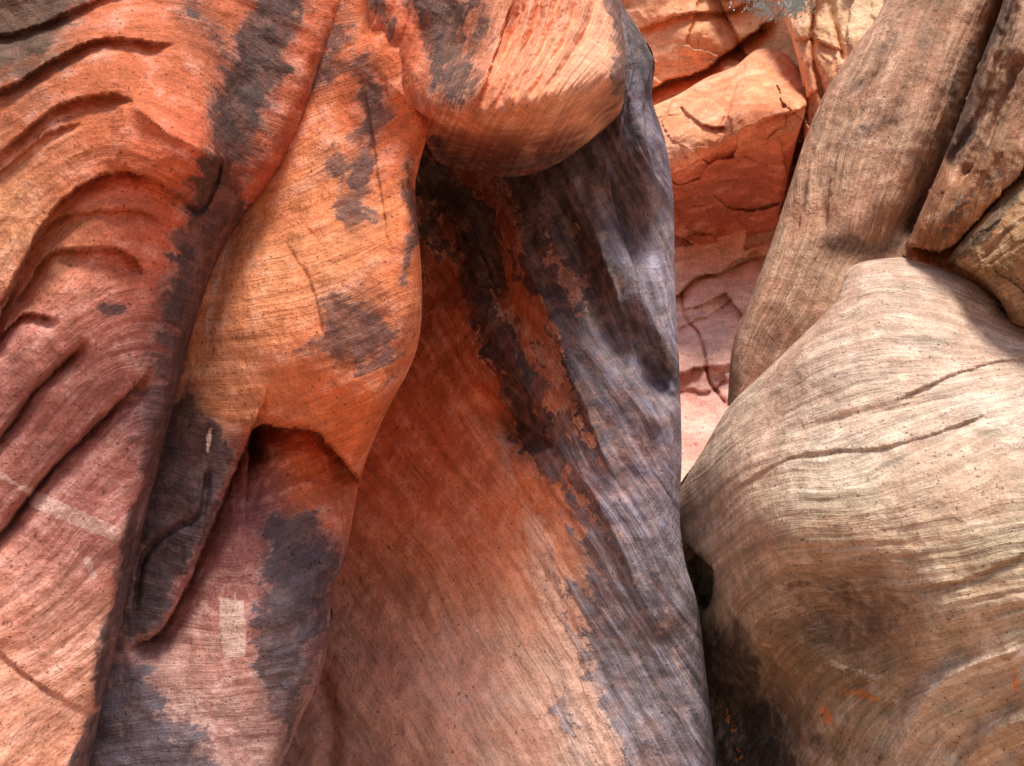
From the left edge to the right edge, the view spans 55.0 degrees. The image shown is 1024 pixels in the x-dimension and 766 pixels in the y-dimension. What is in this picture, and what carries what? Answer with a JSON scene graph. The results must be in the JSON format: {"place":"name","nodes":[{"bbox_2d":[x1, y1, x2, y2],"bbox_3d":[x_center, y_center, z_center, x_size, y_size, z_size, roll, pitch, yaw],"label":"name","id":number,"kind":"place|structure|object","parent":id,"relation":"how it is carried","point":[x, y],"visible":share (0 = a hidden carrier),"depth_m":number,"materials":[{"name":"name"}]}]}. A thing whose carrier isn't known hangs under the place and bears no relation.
{"place":"outdoors","nodes":[
{"label":"outdoors","id":0,"kind":"place"},
{"bbox_2d":[621,0,803,481],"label":"canyon cliff","id":1,"kind":"structure","parent":0,"point":[691,43],"depth_m":19.14,"materials":[{"name":"stone"}]},
{"bbox_2d":[654,49,806,245],"bbox_3d":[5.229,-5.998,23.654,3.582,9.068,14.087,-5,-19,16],"label":"rock block","id":2,"kind":"object","parent":1,"relation":"on","point":[731,135],"visible":0.91,"depth_m":17.27,"materials":[{"name":"stone"}]},
{"bbox_2d":[729,0,825,22],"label":"desert shrub","id":3,"kind":"object","parent":1,"relation":"on","point":[795,5],"visible":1,"depth_m":15.54,"materials":[{"name":"grey plant"}]},
{"bbox_2d":[778,0,884,140],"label":"rock column","id":4,"kind":"object","parent":1,"relation":"on","point":[827,36],"visible":0.12,"depth_m":16.82,"materials":[{"name":"stone"}]},
{"label":"ground","id":5,"kind":"structure","parent":0,"visible":0},
{"bbox_2d":[0,0,339,765],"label":"canyon wall","id":6,"kind":"structure","parent":5,"relation":"on","point":[144,146],"depth_m":6.12,"materials":[{"name":"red stone"}]},
{"bbox_2d":[90,0,427,765],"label":"rock pillar","id":7,"kind":"object","parent":5,"relation":"on","point":[302,346],"visible":0.73,"depth_m":6.73,"materials":[{"name":"orange stone"}]},
{"bbox_2d":[285,0,716,765],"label":"canyon wall","id":8,"kind":"structure","parent":5,"relation":"on","point":[511,584],"depth_m":8.37,"materials":[{"name":"stone"}]},
{"bbox_2d":[368,0,625,176],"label":"rock overhang","id":9,"kind":"object","parent":8,"relation":"attached to","point":[509,88],"visible":0.88,"depth_m":6.52,"materials":[{"name":"orange stone"}]},
{"bbox_2d":[680,257,1023,765],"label":"boulder","id":10,"kind":"object","parent":5,"relation":"on","point":[852,509],"visible":0.98,"depth_m":7.11,"materials":[{"name":"beige stone"}]},
{"bbox_2d":[727,0,1006,405],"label":"boulder","id":11,"kind":"object","parent":10,"relation":"on","point":[883,126],"visible":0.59,"depth_m":8.88,"materials":[{"name":"brown stone"}]},
{"bbox_2d":[903,0,1023,309],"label":"boulder","id":12,"kind":"object","parent":10,"relation":"on","point":[981,168],"visible":0.72,"depth_m":7.98,"materials":[{"name":"brown stone"}]},
{"bbox_2d":[947,178,1023,327],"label":"boulder","id":13,"kind":"object","parent":10,"relation":"on","point":[989,251],"visible":0.98,"depth_m":7.53,"materials":[{"name":"brown stone"}]}
]}

